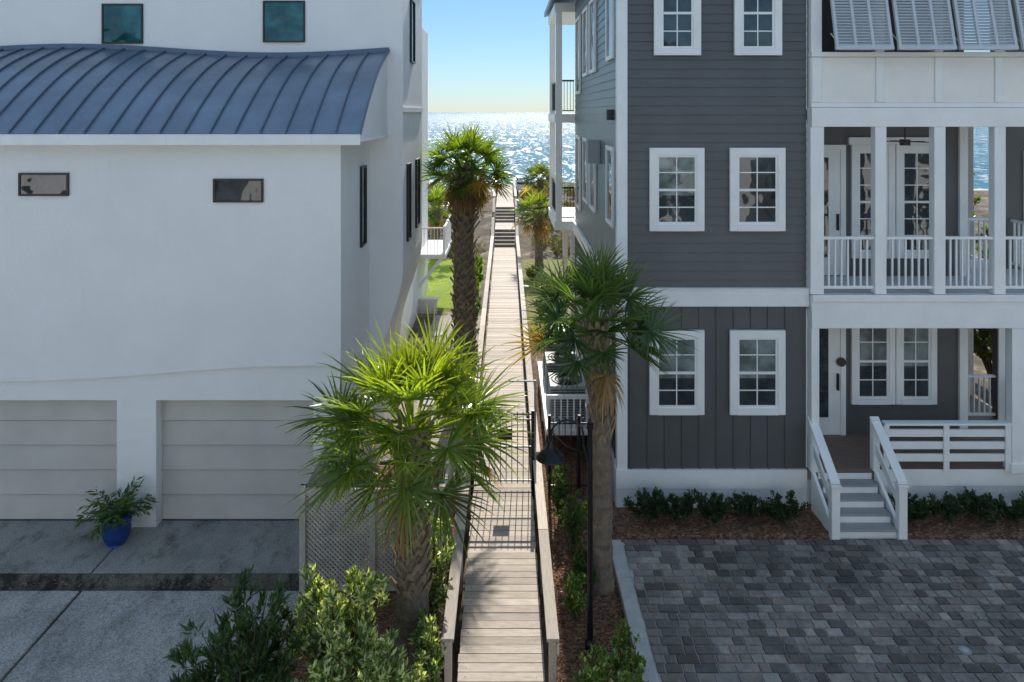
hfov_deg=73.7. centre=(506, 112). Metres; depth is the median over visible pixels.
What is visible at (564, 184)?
dune scrub
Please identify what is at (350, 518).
trash bin
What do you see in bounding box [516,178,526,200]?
beach access sign
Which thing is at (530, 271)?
garden shrubs
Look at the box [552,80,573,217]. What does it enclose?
balcony rails
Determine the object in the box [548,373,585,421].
air conditioner
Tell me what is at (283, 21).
windows
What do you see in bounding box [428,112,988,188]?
sea
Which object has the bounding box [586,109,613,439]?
fixtures
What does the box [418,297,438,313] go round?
garden wall
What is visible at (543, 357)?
air conditioner
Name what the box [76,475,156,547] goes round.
potted plant
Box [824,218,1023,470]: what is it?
railings
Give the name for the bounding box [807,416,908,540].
front steps
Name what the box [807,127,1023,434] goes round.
doors and windows
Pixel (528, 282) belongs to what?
dry grass
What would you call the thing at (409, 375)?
palm tree
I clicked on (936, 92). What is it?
porch structure
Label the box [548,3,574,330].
balcony
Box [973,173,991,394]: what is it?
garden shrubs
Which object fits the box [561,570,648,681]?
hedge shrub
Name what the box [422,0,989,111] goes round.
sky
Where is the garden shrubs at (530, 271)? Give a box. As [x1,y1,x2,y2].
[525,258,569,316]
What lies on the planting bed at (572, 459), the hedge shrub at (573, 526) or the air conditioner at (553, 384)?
the hedge shrub at (573, 526)
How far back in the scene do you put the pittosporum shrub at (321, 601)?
8.17 m
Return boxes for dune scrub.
[428,180,574,195]
[428,185,574,257]
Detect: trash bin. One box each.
[327,477,368,559]
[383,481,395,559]
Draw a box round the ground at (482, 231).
[376,189,991,681]
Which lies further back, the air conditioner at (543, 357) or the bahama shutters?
the air conditioner at (543, 357)
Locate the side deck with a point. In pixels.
(435, 249)
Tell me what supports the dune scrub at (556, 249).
on the ground at (482, 231)
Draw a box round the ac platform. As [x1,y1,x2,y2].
[538,361,588,445]
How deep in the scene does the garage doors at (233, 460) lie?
11.89 m
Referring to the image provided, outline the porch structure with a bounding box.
[806,0,1023,506]
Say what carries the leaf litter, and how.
on the planting bed at (378, 621)
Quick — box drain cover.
[958,645,971,655]
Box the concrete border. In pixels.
[612,540,658,681]
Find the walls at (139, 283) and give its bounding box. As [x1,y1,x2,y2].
[0,0,427,527]
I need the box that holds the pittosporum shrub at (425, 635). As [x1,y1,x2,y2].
[408,607,446,681]
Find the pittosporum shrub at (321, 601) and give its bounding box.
[274,562,406,678]
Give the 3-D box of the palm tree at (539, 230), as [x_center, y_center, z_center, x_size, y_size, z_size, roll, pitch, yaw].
[1.407,5.263,30.964,2.700,3.683,2.680,0,0,0]
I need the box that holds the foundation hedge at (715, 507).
[623,486,1023,525]
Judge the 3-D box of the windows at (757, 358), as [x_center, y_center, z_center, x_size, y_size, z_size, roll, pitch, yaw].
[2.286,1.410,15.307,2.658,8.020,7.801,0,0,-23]
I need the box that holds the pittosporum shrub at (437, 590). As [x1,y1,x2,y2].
[428,516,456,625]
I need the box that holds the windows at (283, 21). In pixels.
[18,0,420,247]
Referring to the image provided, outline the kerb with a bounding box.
[0,573,298,591]
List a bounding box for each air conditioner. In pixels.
[542,335,572,374]
[545,352,578,393]
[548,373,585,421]
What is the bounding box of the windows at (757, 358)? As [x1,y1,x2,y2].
[575,0,785,414]
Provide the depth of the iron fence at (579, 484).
12.60 m
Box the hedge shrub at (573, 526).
[547,464,597,590]
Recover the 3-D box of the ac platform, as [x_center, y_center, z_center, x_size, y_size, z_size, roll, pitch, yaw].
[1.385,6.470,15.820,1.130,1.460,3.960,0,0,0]
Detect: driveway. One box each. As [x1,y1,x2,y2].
[0,591,298,681]
[621,539,1023,681]
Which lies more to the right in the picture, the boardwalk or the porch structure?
the porch structure
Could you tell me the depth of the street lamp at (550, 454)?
8.92 m
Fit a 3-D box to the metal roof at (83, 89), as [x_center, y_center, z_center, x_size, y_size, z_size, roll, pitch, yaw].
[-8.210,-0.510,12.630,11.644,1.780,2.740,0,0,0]
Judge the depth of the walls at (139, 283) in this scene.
11.60 m
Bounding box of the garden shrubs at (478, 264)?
[448,245,483,323]
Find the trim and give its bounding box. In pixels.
[572,0,1004,507]
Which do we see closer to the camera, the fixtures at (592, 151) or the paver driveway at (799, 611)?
the paver driveway at (799, 611)
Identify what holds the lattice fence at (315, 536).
on the planting bed at (378, 621)
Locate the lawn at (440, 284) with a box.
[425,259,484,310]
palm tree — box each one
[275,303,536,671]
[419,122,516,396]
[428,184,452,239]
[498,235,701,595]
[507,189,564,268]
[519,160,555,206]
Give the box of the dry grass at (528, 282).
[521,259,569,331]
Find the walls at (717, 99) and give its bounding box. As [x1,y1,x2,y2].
[575,0,1023,468]
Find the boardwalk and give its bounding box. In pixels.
[441,177,558,681]
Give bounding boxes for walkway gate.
[471,380,535,498]
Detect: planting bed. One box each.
[277,465,461,681]
[530,344,629,681]
[612,502,1023,541]
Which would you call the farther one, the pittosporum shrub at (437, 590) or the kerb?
the kerb
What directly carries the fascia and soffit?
attached to the walls at (139, 283)
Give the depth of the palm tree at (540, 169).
42.85 m
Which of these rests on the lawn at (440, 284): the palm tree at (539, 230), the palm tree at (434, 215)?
the palm tree at (434, 215)
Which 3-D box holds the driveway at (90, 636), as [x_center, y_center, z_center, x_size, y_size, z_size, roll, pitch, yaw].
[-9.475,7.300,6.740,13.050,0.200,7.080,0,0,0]
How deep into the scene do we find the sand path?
16.48 m
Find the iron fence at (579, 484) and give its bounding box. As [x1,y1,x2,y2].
[548,414,611,497]
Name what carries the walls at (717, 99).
on the ground at (482, 231)
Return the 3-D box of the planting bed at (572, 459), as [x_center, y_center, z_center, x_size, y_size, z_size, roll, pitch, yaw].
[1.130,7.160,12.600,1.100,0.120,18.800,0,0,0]
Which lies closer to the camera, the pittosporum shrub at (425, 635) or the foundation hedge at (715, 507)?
the pittosporum shrub at (425, 635)
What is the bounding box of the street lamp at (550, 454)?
[536,416,594,658]
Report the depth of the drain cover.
8.98 m
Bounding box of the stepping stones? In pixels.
[423,331,442,423]
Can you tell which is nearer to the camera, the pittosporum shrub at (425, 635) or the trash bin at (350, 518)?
the pittosporum shrub at (425, 635)
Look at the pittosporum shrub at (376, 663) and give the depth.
7.58 m
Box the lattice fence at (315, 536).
[299,440,455,594]
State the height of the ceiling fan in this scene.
0.470 m
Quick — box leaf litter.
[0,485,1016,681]
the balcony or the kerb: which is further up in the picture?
the balcony
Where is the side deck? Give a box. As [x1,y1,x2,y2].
[419,215,451,286]
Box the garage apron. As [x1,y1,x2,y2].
[0,520,327,572]
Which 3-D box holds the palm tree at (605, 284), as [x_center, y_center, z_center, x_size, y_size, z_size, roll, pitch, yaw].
[1.427,4.452,9.984,2.833,5.422,2.419,0,0,21]
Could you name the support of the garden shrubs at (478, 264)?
on the ground at (482, 231)
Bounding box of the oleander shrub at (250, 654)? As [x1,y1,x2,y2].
[164,564,306,681]
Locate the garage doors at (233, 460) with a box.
[0,400,312,519]
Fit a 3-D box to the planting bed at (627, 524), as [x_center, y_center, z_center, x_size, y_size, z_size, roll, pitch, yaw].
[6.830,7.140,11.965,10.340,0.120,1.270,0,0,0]
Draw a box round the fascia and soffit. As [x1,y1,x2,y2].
[0,56,388,144]
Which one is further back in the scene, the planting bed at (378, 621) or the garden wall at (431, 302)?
the garden wall at (431, 302)
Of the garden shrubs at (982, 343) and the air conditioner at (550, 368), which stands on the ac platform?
the air conditioner at (550, 368)
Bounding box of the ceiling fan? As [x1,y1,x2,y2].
[886,127,928,145]
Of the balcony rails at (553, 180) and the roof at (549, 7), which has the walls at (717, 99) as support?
the roof at (549, 7)
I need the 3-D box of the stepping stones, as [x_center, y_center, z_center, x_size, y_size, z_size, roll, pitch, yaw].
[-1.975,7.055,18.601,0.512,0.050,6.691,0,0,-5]
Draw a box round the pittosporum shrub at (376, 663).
[294,618,427,681]
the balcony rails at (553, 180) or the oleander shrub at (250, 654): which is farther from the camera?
the balcony rails at (553, 180)
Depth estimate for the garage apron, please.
11.11 m
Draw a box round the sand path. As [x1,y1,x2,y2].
[380,315,480,460]
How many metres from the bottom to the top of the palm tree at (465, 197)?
6.980 m
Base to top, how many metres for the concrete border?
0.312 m
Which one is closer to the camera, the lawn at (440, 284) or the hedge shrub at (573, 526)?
the hedge shrub at (573, 526)
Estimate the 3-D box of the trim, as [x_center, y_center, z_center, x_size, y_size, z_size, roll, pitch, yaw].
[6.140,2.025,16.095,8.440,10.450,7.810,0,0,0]
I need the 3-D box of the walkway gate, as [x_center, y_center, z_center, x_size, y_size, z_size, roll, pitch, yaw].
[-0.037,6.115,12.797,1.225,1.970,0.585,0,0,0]
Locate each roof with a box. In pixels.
[0,44,389,134]
[544,0,576,16]
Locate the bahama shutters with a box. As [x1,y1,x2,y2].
[830,0,1023,49]

